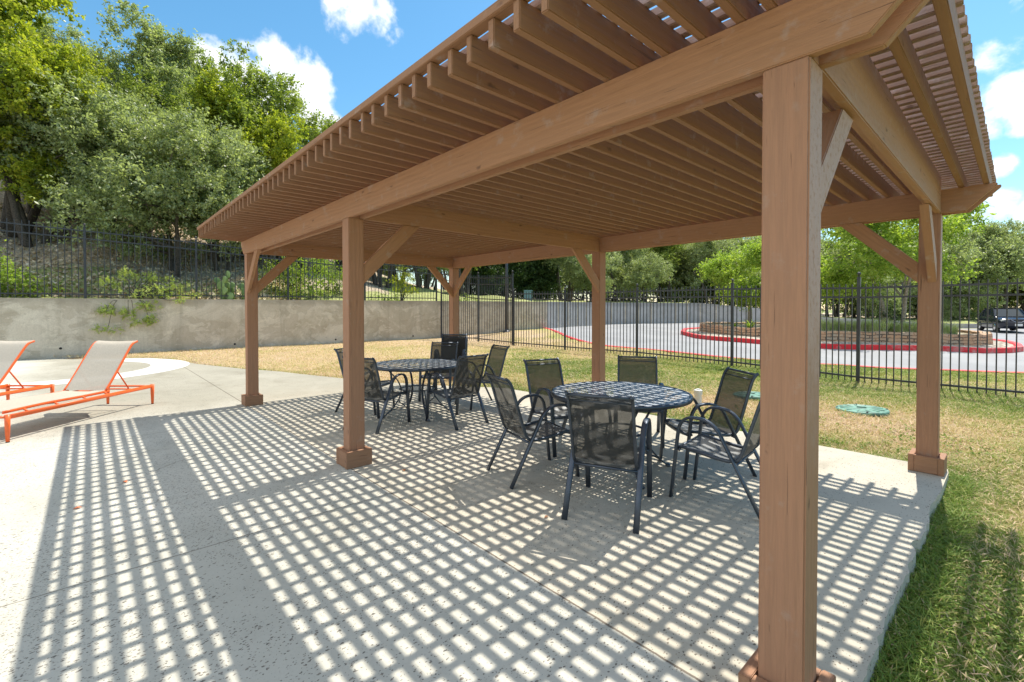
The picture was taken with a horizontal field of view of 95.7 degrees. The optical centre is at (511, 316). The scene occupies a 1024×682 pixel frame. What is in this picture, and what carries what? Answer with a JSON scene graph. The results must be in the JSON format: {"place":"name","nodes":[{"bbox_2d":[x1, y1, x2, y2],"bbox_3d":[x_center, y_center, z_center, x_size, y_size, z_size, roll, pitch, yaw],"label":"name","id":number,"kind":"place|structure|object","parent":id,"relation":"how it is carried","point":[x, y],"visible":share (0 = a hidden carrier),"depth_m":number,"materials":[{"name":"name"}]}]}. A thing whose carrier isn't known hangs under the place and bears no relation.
{"place":"outdoors","nodes":[
{"label":"outdoors","id":0,"kind":"place"},
{"bbox_2d":[0,358,948,681],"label":"patio","id":1,"kind":"structure","parent":0,"point":[222,534],"depth_m":2.92,"materials":[{"name":"concrete"}]},
{"bbox_2d":[0,340,53,403],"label":"sun lounger","id":2,"kind":"object","parent":1,"relation":"on","point":[11,352],"visible":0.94,"depth_m":6.96,"materials":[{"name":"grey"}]},
{"bbox_2d":[0,340,153,442],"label":"sun lounger","id":3,"kind":"object","parent":1,"relation":"on","point":[100,365],"visible":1,"depth_m":6.64,"materials":[{"name":"fabric"}]},
{"bbox_2d":[0,358,189,387],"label":"concrete band","id":4,"kind":"object","parent":1,"relation":"on","point":[159,365],"visible":0.73,"depth_m":11.67,"materials":[{"name":"white concrete"}]},
{"bbox_2d":[334,348,394,414],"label":"patio chair","id":5,"kind":"object","parent":1,"relation":"on","point":[339,352],"visible":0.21,"depth_m":6.79,"materials":[{"name":"black"}]},
{"bbox_2d":[342,356,410,434],"bbox_3d":[-1.730,0.948,5.925,0.540,0.931,0.722,0,1,23],"label":"patio chair","id":6,"kind":"object","parent":1,"relation":"on","point":[374,392],"visible":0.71,"depth_m":5.71,"materials":[{"name":"black fabric"}]},
{"bbox_2d":[376,359,456,420],"bbox_3d":[-1.353,1.034,6.616,1.288,0.727,1.288,0,1,28],"label":"round table","id":7,"kind":"object","parent":1,"relation":"on","point":[421,368],"visible":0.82,"depth_m":6.45,"materials":[{"name":"black metal"}]},
{"bbox_2d":[418,342,457,401],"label":"patio chair","id":8,"kind":"object","parent":1,"relation":"on","point":[444,351],"visible":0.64,"depth_m":8.07,"materials":[{"name":"black"}]},
{"bbox_2d":[425,353,488,429],"bbox_3d":[-0.719,0.945,6.130,0.540,0.931,0.722,-1,1,-44],"label":"patio chair","id":9,"kind":"object","parent":1,"relation":"on","point":[468,376],"visible":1,"depth_m":5.98,"materials":[{"name":"black fabric"}]},
{"bbox_2d":[455,344,509,409],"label":"patio chair","id":10,"kind":"object","parent":1,"relation":"on","point":[494,365],"visible":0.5,"depth_m":7.38,"materials":[{"name":"black fabric"}]},
{"bbox_2d":[484,371,579,488],"bbox_3d":[0.167,0.974,4.227,0.722,0.931,0.540,0,1,-26],"label":"patio chair","id":11,"kind":"object","parent":1,"relation":"on","point":[509,411],"visible":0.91,"depth_m":4.14,"materials":[{"name":"black fabric"}]},
{"bbox_2d":[523,357,591,456],"bbox_3d":[0.498,0.961,5.117,0.540,0.931,0.722,0,1,-27],"label":"patio chair","id":12,"kind":"object","parent":1,"relation":"on","point":[544,377],"visible":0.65,"depth_m":5.28,"materials":[{"name":"black fabric"}]},
{"bbox_2d":[197,0,1001,681],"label":"pergola","id":13,"kind":"object","parent":1,"relation":"on","point":[787,130],"visible":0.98,"depth_m":2.59,"materials":[{"name":"brown wood"}]},
{"bbox_2d":[561,391,651,533],"bbox_3d":[0.729,0.986,3.478,0.540,0.931,0.722,0,1,24],"label":"patio chair","id":14,"kind":"object","parent":1,"relation":"on","point":[602,428],"visible":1,"depth_m":3.27,"materials":[{"name":"black fabric"}]},
{"bbox_2d":[551,381,692,488],"bbox_3d":[1.009,1.069,4.346,1.288,0.727,1.288,-1,1,-42],"label":"round table","id":15,"kind":"object","parent":1,"relation":"on","point":[686,398],"visible":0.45,"depth_m":4.32,"materials":[{"name":"black metal"}]},
{"bbox_2d":[615,355,664,447],"bbox_3d":[1.469,0.956,5.407,0.540,0.931,0.722,0,1,14],"label":"patio chair","id":16,"kind":"object","parent":1,"relation":"on","point":[634,369],"visible":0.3,"depth_m":5.65,"materials":[{"name":"black fabric"}]},
{"bbox_2d":[659,367,758,479],"bbox_3d":[1.843,0.972,4.369,0.722,0.931,0.540,0,1,-6],"label":"patio chair","id":17,"kind":"object","parent":1,"relation":"on","point":[734,391],"visible":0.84,"depth_m":4.35,"materials":[{"name":"black fabric"}]},
{"bbox_2d":[669,401,759,518],"bbox_3d":[1.700,0.983,3.657,0.722,0.931,0.540,1,1,42],"label":"patio chair","id":18,"kind":"object","parent":1,"relation":"on","point":[720,448],"visible":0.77,"depth_m":3.65,"materials":[{"name":"black metal"}]},
{"bbox_2d":[0,178,976,323],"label":"hillside","id":19,"kind":"structure","parent":0,"point":[421,294],"depth_m":18.54,"materials":[{"name":"green plant"}]},
{"bbox_2d":[0,66,32,171],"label":"oak tree","id":20,"kind":"object","parent":19,"relation":"on","point":[6,156],"visible":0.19,"depth_m":16.57,"materials":[{"name":"green plant"}]},
{"bbox_2d":[0,240,71,297],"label":"leafy bush","id":21,"kind":"object","parent":19,"relation":"on","point":[11,277],"visible":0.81,"depth_m":13.93,"materials":[{"name":"green plant"}]},
{"bbox_2d":[0,20,113,247],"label":"elm tree","id":22,"kind":"object","parent":19,"relation":"on","point":[23,63],"visible":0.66,"depth_m":16.78,"materials":[{"name":"green plant"}]},
{"bbox_2d":[0,0,113,237],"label":"elm tree","id":23,"kind":"object","parent":19,"relation":"on","point":[20,14],"visible":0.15,"depth_m":17.77,"materials":[{"name":"green plant"}]},
{"bbox_2d":[2,7,111,73],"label":"oak tree","id":24,"kind":"object","parent":19,"relation":"on","point":[70,33],"visible":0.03,"depth_m":22.88,"materials":[{"name":"green plant"}]},
{"bbox_2d":[37,72,127,219],"bbox_3d":[-19.918,-7.570,21.443,6.350,7.203,7.309,0,1,-25],"label":"oak tree","id":25,"kind":"object","parent":19,"relation":"on","point":[108,80],"depth_m":21.22,"materials":[{"name":"green plant"}]},
{"bbox_2d":[0,44,174,241],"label":"oak tree","id":26,"kind":"object","parent":19,"relation":"on","point":[134,107],"visible":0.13,"depth_m":17.57,"materials":[{"name":"green plant"}]},
{"bbox_2d":[0,65,189,242],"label":"oak tree","id":27,"kind":"object","parent":19,"relation":"on","point":[84,179],"visible":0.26,"depth_m":17.12,"materials":[{"name":"green plant"}]},
{"bbox_2d":[83,0,204,122],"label":"oak tree","id":28,"kind":"object","parent":19,"relation":"on","point":[156,54],"visible":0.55,"depth_m":22.85,"materials":[{"name":"green plant"}]},
{"bbox_2d":[102,62,193,236],"bbox_3d":[-17.005,-7.266,21.383,4.155,8.034,4.364,-1,1,-34],"label":"oak tree","id":29,"kind":"object","parent":19,"relation":"on","point":[130,85],"visible":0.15,"depth_m":21.09,"materials":[{"name":"green plant"}]},
{"bbox_2d":[95,265,201,303],"bbox_3d":[-12.076,-1.027,15.548,2.879,1.316,1.014,-1,1,-38],"label":"feathery plant","id":30,"kind":"object","parent":19,"relation":"on","point":[153,278],"visible":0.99,"depth_m":15.45,"materials":[{"name":"green plant"}]},
{"bbox_2d":[29,98,272,276],"bbox_3d":[-13.713,-4.908,18.640,7.613,7.503,6.615,-1,1,-37],"label":"oak tree","id":31,"kind":"object","parent":19,"relation":"on","point":[166,213],"visible":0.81,"depth_m":17.17,"materials":[{"name":"green plant"}]},
{"bbox_2d":[0,202,309,299],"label":"leaf litter","id":32,"kind":"object","parent":19,"relation":"on","point":[41,260],"visible":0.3,"depth_m":17.35,"materials":[{"name":"plant"}]},
{"bbox_2d":[146,285,182,298],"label":"weed tuft","id":33,"kind":"object","parent":19,"relation":"on","point":[163,293],"visible":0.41,"depth_m":16.17,"materials":[{"name":"green plant"}]},
{"bbox_2d":[172,45,233,127],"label":"oak tree","id":34,"kind":"object","parent":19,"relation":"on","point":[199,67],"visible":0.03,"depth_m":26.08,"materials":[{"name":"green plant"}]},
{"bbox_2d":[141,114,271,271],"bbox_3d":[-12.696,-4.940,19.834,6.086,6.903,7.004,-1,1,-45],"label":"oak tree","id":35,"kind":"object","parent":19,"relation":"on","point":[250,152],"visible":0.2,"depth_m":18.44,"materials":[{"name":"green plant"}]},
{"bbox_2d":[165,67,276,261],"bbox_3d":[-13.530,-6.833,21.952,4.940,9.047,4.907,0,1,-2],"label":"elm tree","id":36,"kind":"object","parent":19,"relation":"on","point":[208,95],"visible":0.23,"depth_m":21.02,"materials":[{"name":"green plant"}]},
{"bbox_2d":[214,271,234,298],"bbox_3d":[-10.630,-1.119,17.198,0.662,1.090,1.277,-1,1,-42],"label":"prickly pear","id":37,"kind":"object","parent":19,"relation":"on","point":[225,286],"visible":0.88,"depth_m":16.94,"materials":[{"name":"plant"}]},
{"bbox_2d":[172,38,311,263],"bbox_3d":[-12.956,-7.705,23.009,5.540,10.712,5.819,0,1,-6],"label":"oak tree","id":38,"kind":"object","parent":19,"relation":"on","point":[253,92],"visible":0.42,"depth_m":22.43,"materials":[{"name":"green plant"}]},
{"bbox_2d":[228,109,313,274],"bbox_3d":[-11.344,-5.851,22.350,4.560,8.351,4.530,0,1,-10],"label":"elm tree","id":39,"kind":"object","parent":19,"relation":"on","point":[285,139],"visible":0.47,"depth_m":21.28,"materials":[{"name":"green plant"}]},
{"bbox_2d":[258,258,311,295],"bbox_3d":[-9.565,-1.454,19.409,2.372,2.240,1.693,-1,1,-38],"label":"leafy bush","id":40,"kind":"object","parent":19,"relation":"on","point":[270,267],"visible":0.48,"depth_m":19.22,"materials":[{"name":"green plant"}]},
{"bbox_2d":[268,288,309,299],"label":"weed tuft","id":41,"kind":"object","parent":19,"relation":"on","point":[290,292],"visible":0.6,"depth_m":18.73,"materials":[{"name":"green plant"}]},
{"bbox_2d":[276,256,342,298],"bbox_3d":[-8.393,-1.746,19.709,2.902,2.522,1.957,-1,1,-38],"label":"leafy bush","id":42,"kind":"object","parent":19,"relation":"on","point":[314,279],"visible":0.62,"depth_m":19.72,"materials":[{"name":"green plant"}]},
{"bbox_2d":[289,109,339,273],"bbox_3d":[-10.998,-6.558,25.620,5.148,9.476,4.901,0,1,-4],"label":"oak tree","id":43,"kind":"object","parent":19,"relation":"on","point":[315,132],"visible":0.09,"depth_m":24.28,"materials":[{"name":"green plant"}]},
{"bbox_2d":[313,261,342,295],"bbox_3d":[-7.858,-1.422,21.267,2.482,2.404,1.904,-1,1,-38],"label":"leafy bush","id":44,"kind":"object","parent":19,"relation":"on","point":[336,291],"visible":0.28,"depth_m":20.90,"materials":[{"name":"green plant"}]},
{"bbox_2d":[372,264,393,287],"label":"oak tree","id":45,"kind":"object","parent":19,"relation":"on","point":[374,280],"depth_m":27.78,"materials":[{"name":"green plant"}]},
{"bbox_2d":[386,266,420,300],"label":"yellow sapling","id":46,"kind":"object","parent":19,"relation":"on","point":[404,291],"visible":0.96,"depth_m":21.26,"materials":[{"name":"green plant"}]},
{"bbox_2d":[413,265,431,288],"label":"oak tree","id":47,"kind":"object","parent":19,"relation":"on","point":[426,284],"visible":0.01,"depth_m":29.01,"materials":[{"name":"green plant"}]},
{"bbox_2d":[402,265,448,290],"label":"oak tree","id":48,"kind":"object","parent":19,"relation":"on","point":[422,271],"visible":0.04,"depth_m":29.78,"materials":[{"name":"green plant"}]},
{"bbox_2d":[459,266,481,295],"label":"oak tree","id":49,"kind":"object","parent":19,"relation":"on","point":[461,291],"depth_m":31.01,"materials":[{"name":"green plant"}]},
{"bbox_2d":[448,264,509,295],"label":"cedar tree","id":50,"kind":"object","parent":19,"relation":"on","point":[490,270],"visible":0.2,"depth_m":33.83,"materials":[{"name":"green plant"}]},
{"bbox_2d":[472,261,542,298],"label":"cedar tree","id":51,"kind":"object","parent":19,"relation":"on","point":[521,276],"visible":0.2,"depth_m":35.93,"materials":[{"name":"green plant"}]},
{"bbox_2d":[513,259,563,298],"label":"cedar tree","id":52,"kind":"object","parent":19,"relation":"on","point":[548,280],"visible":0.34,"depth_m":37.80,"materials":[{"name":"green plant"}]},
{"bbox_2d":[541,257,578,301],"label":"oak tree","id":53,"kind":"object","parent":19,"relation":"on","point":[558,260],"visible":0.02,"depth_m":37.55,"materials":[{"name":"green plant"}]},
{"bbox_2d":[546,260,624,300],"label":"oak tree","id":54,"kind":"object","parent":19,"relation":"on","point":[564,284],"visible":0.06,"depth_m":44.27,"materials":[{"name":"green plant"}]},
{"bbox_2d":[560,251,622,301],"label":"oak tree","id":55,"kind":"object","parent":19,"relation":"on","point":[578,277],"visible":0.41,"depth_m":35.60,"materials":[{"name":"green plant"}]},
{"bbox_2d":[606,251,637,300],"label":"oak tree","id":56,"kind":"object","parent":19,"relation":"on","point":[619,277],"depth_m":47.12,"materials":[{"name":"green plant"}]},
{"bbox_2d":[606,248,650,301],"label":"oak tree","id":57,"kind":"object","parent":19,"relation":"on","point":[636,253],"visible":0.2,"depth_m":42.66,"materials":[{"name":"green plant"}]},
{"bbox_2d":[605,248,686,300],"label":"oak tree","id":58,"kind":"object","parent":19,"relation":"on","point":[626,295],"visible":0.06,"depth_m":48.22,"materials":[{"name":"green plant"}]},
{"bbox_2d":[616,251,676,301],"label":"oak tree","id":59,"kind":"object","parent":19,"relation":"on","point":[643,279],"visible":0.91,"depth_m":39.47,"materials":[{"name":"green plant"}]},
{"bbox_2d":[645,244,685,301],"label":"oak tree","id":60,"kind":"object","parent":19,"relation":"on","point":[669,252],"visible":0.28,"depth_m":45.09,"materials":[{"name":"green plant"}]},
{"bbox_2d":[642,243,712,302],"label":"oak tree","id":61,"kind":"object","parent":19,"relation":"on","point":[675,274],"visible":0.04,"depth_m":48.26,"materials":[{"name":"green plant"}]},
{"bbox_2d":[659,238,758,302],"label":"oak tree","id":62,"kind":"object","parent":19,"relation":"on","point":[682,278],"visible":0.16,"depth_m":46.08,"materials":[{"name":"green plant"}]},
{"bbox_2d":[682,239,737,303],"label":"oak tree","id":63,"kind":"object","parent":19,"relation":"on","point":[696,256],"visible":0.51,"depth_m":43.68,"materials":[{"name":"green plant"}]},
{"bbox_2d":[677,235,761,307],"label":"oak tree","id":64,"kind":"object","parent":19,"relation":"on","point":[746,240],"visible":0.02,"depth_m":47.21,"materials":[{"name":"green plant"}]},
{"bbox_2d":[821,235,837,308],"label":"oak tree","id":65,"kind":"object","parent":19,"relation":"on","point":[823,250],"visible":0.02,"depth_m":46.39,"materials":[{"name":"green plant"}]},
{"bbox_2d":[821,239,848,315],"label":"oak tree","id":66,"kind":"object","parent":19,"relation":"on","point":[832,246],"visible":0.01,"depth_m":48.19,"materials":[{"name":"green plant"}]},
{"bbox_2d":[824,241,856,316],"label":"oak tree","id":67,"kind":"object","parent":19,"relation":"on","point":[835,314],"visible":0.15,"depth_m":45.78,"materials":[{"name":"green plant"}]},
{"bbox_2d":[838,266,906,318],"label":"oak tree","id":68,"kind":"object","parent":19,"relation":"on","point":[869,302],"visible":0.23,"depth_m":41.11,"materials":[{"name":"green plant"}]},
{"bbox_2d":[837,229,954,319],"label":"oak tree","id":69,"kind":"object","parent":19,"relation":"on","point":[913,292],"visible":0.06,"depth_m":44.65,"materials":[{"name":"green plant"}]},
{"bbox_2d":[941,300,958,320],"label":"shrub","id":70,"kind":"object","parent":19,"relation":"on","point":[946,309],"visible":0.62,"depth_m":43.60,"materials":[{"name":"green plant"}]},
{"bbox_2d":[895,233,1012,319],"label":"oak tree","id":71,"kind":"object","parent":19,"relation":"on","point":[951,249],"visible":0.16,"depth_m":43.79,"materials":[{"name":"green plant"}]},
{"bbox_2d":[895,228,1023,318],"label":"oak tree","id":72,"kind":"object","parent":19,"relation":"on","point":[987,262],"visible":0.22,"depth_m":44.09,"materials":[{"name":"green plant"}]},
{"bbox_2d":[955,301,979,319],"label":"shrub","id":73,"kind":"object","parent":19,"relation":"on","point":[971,315],"visible":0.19,"depth_m":45.50,"materials":[{"name":"green plant"}]},
{"bbox_2d":[963,217,1023,307],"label":"oak tree","id":74,"kind":"object","parent":19,"relation":"on","point":[1006,234],"visible":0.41,"depth_m":45.15,"materials":[{"name":"green plant"}]},
{"bbox_2d":[5,0,1023,309],"label":"sky","id":75,"kind":"structure","parent":0,"point":[343,52],"materials":[{"name":"blue"}]},
{"bbox_2d":[53,313,1023,681],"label":"lawn","id":76,"kind":"structure","parent":0,"point":[437,341],"depth_m":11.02,"materials":[{"name":"plant"}]},
{"bbox_2d":[0,298,546,359],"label":"retaining wall","id":77,"kind":"structure","parent":76,"relation":"on","point":[51,327],"depth_m":16.54,"materials":[{"name":"concrete"}]},
{"bbox_2d":[88,298,162,333],"bbox_3d":[-12.490,-0.001,15.042,1.889,1.234,0.560,-1,1,-38],"label":"feathery plant","id":78,"kind":"object","parent":77,"relation":"attached to","point":[127,312],"visible":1,"depth_m":15.07,"materials":[{"name":"green plant"}]},
{"bbox_2d":[0,218,436,300],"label":"metal fence","id":79,"kind":"object","parent":77,"relation":"on","point":[84,238],"visible":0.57,"depth_m":15.76,"materials":[{"name":"black metal"}]},
{"bbox_2d":[440,269,513,345],"bbox_3d":[-1.549,-0.483,20.330,0.436,3.432,5.048,-1,1,-42],"label":"metal fence","id":80,"kind":"object","parent":76,"relation":"on","point":[478,298],"visible":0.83,"depth_m":20.09,"materials":[{"name":"black metal"}]},
{"bbox_2d":[504,263,509,331],"bbox_3d":[-0.479,-2.329,23.790,0.925,6.310,0.400,-1,1,-42],"label":"lamp post","id":81,"kind":"object","parent":76,"relation":"on","point":[506,300],"visible":0.48,"depth_m":23.92,"materials":[{"name":"metal"}]},
{"bbox_2d":[694,388,701,403],"bbox_3d":[3.051,1.374,7.598,0.132,0.375,0.132,-1,1,-42],"label":"cleanout pipe","id":82,"kind":"object","parent":76,"relation":"on","point":[698,394],"visible":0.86,"depth_m":7.55,"materials":[{"name":"white plastic"}]},
{"bbox_2d":[749,391,759,400],"bbox_3d":[4.316,1.422,8.363,0.600,0.092,0.600,-2,1,-42],"label":"access lid","id":83,"kind":"object","parent":76,"relation":"on","point":[754,395],"visible":0.34,"depth_m":8.14,"materials":[{"name":"green plastic"}]},
{"bbox_2d":[548,302,976,327],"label":"retaining wall","id":84,"kind":"structure","parent":76,"relation":"on","point":[560,316],"depth_m":35.86,"materials":[{"name":"grey concrete"}]},
{"bbox_2d":[513,272,1023,396],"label":"metal fence","id":85,"kind":"object","parent":76,"relation":"on","point":[858,327],"visible":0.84,"depth_m":11.78,"materials":[{"name":"black metal"}]},
{"bbox_2d":[836,403,889,416],"bbox_3d":[5.438,1.452,7.208,0.680,0.092,0.680,-2,1,-42],"label":"access lid","id":86,"kind":"object","parent":76,"relation":"on","point":[867,410],"visible":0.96,"depth_m":7.09,"materials":[{"name":"green plastic"}]},
{"bbox_2d":[975,221,1023,309],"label":"oak tree","id":87,"kind":"object","parent":76,"relation":"on","point":[1010,304],"visible":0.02,"depth_m":61.45,"materials":[{"name":"green plant"}]},
{"bbox_2d":[1002,233,1023,311],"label":"oak tree","id":88,"kind":"object","parent":76,"relation":"on","point":[1020,298],"visible":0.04,"depth_m":59.85,"materials":[{"name":"green plant"}]},
{"bbox_2d":[551,323,1023,371],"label":"road","id":89,"kind":"structure","parent":0,"point":[1011,335],"depth_m":16.49,"materials":[{"name":"concrete"}]},
{"bbox_2d":[545,328,1023,373],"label":"kerb","id":90,"kind":"structure","parent":89,"relation":"on","point":[562,334],"depth_m":14.27,"materials":[{"name":"red paint"}]},
{"bbox_2d":[687,329,1013,347],"bbox_3d":[15.381,0.941,22.751,13.564,0.312,12.847,-1,1,-42],"label":"island bed","id":91,"kind":"object","parent":89,"relation":"on","point":[1000,344],"visible":0.02,"depth_m":18.11,"materials":[{"name":"stone"},{"name":"soil"},{"name":"plants"}]},
{"bbox_2d":[699,322,992,344],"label":"stone wall","id":92,"kind":"structure","parent":91,"relation":"on","point":[955,338],"depth_m":18.32,"materials":[{"name":"brown stone"}]},
{"bbox_2d":[717,324,969,333],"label":"planter soil","id":93,"kind":"structure","parent":92,"relation":"in","point":[743,325],"depth_m":23.38,"materials":[{"name":"soil"}]},
{"bbox_2d":[693,236,761,322],"bbox_3d":[12.602,-1.652,24.774,4.963,5.462,5.526,0,1,-23],"label":"crape myrtle","id":94,"kind":"object","parent":93,"relation":"on","point":[718,270],"visible":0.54,"depth_m":24.45,"materials":[{"name":"green plant"}]},
{"bbox_2d":[821,316,846,330],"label":"ornamental grass","id":95,"kind":"object","parent":93,"relation":"on","point":[829,325],"depth_m":20.08,"materials":[{"name":"plant"}]},
{"bbox_2d":[831,319,855,330],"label":"ornamental grass","id":96,"kind":"object","parent":93,"relation":"on","point":[842,327],"depth_m":19.94,"materials":[{"name":"plant"}]},
{"bbox_2d":[846,319,878,330],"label":"ornamental grass","id":97,"kind":"object","parent":93,"relation":"on","point":[862,327],"depth_m":19.69,"materials":[{"name":"plant"}]},
{"bbox_2d":[855,317,896,331],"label":"ornamental grass","id":98,"kind":"object","parent":93,"relation":"on","point":[876,326],"depth_m":19.37,"materials":[{"name":"plant"}]},
{"bbox_2d":[874,299,904,330],"bbox_3d":[16.529,0.052,20.378,0.872,1.620,1.145,-1,1,-42],"label":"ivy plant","id":99,"kind":"object","parent":93,"relation":"on","point":[889,315],"visible":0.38,"depth_m":20.35,"materials":[{"name":"green plant"}]},
{"bbox_2d":[888,319,916,331],"bbox_3d":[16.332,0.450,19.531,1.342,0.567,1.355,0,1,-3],"label":"ornamental grass","id":100,"kind":"object","parent":93,"relation":"on","point":[898,328],"depth_m":19.31,"materials":[{"name":"plant"}]},
{"bbox_2d":[820,201,996,324],"bbox_3d":[16.672,-2.352,20.871,7.445,7.359,6.686,0,1,1],"label":"crape myrtle","id":101,"kind":"object","parent":93,"relation":"on","point":[832,272],"visible":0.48,"depth_m":19.88,"materials":[{"name":"green plant"}]},
{"bbox_2d":[681,327,1023,352],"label":"kerb","id":102,"kind":"structure","parent":89,"relation":"on","point":[1020,347],"depth_m":16.77,"materials":[{"name":"red paint"}]},
{"bbox_2d":[979,307,1023,331],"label":"parked car","id":103,"kind":"object","parent":89,"relation":"on","point":[1001,318],"visible":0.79,"depth_m":31.92,"materials":[{"name":"black paint"}]},
{"bbox_2d":[941,321,964,333],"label":"ornamental grass","id":104,"kind":"object","parent":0,"point":[946,330],"depth_m":18.76,"materials":[{"name":"plant"}]},
{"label":"patio chair","id":105,"kind":"object","parent":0,"visible":0},
{"bbox_2d":[434,338,466,390],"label":"patio chair","id":106,"kind":"object","parent":105,"relation":"on","point":[464,355],"visible":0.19,"depth_m":8.71,"materials":[{"name":"black"}]},
{"bbox_2d":[433,334,466,388],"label":"patio chair","id":107,"kind":"object","parent":106,"relation":"on","point":[460,339],"visible":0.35,"depth_m":8.72,"materials":[{"name":"black"}]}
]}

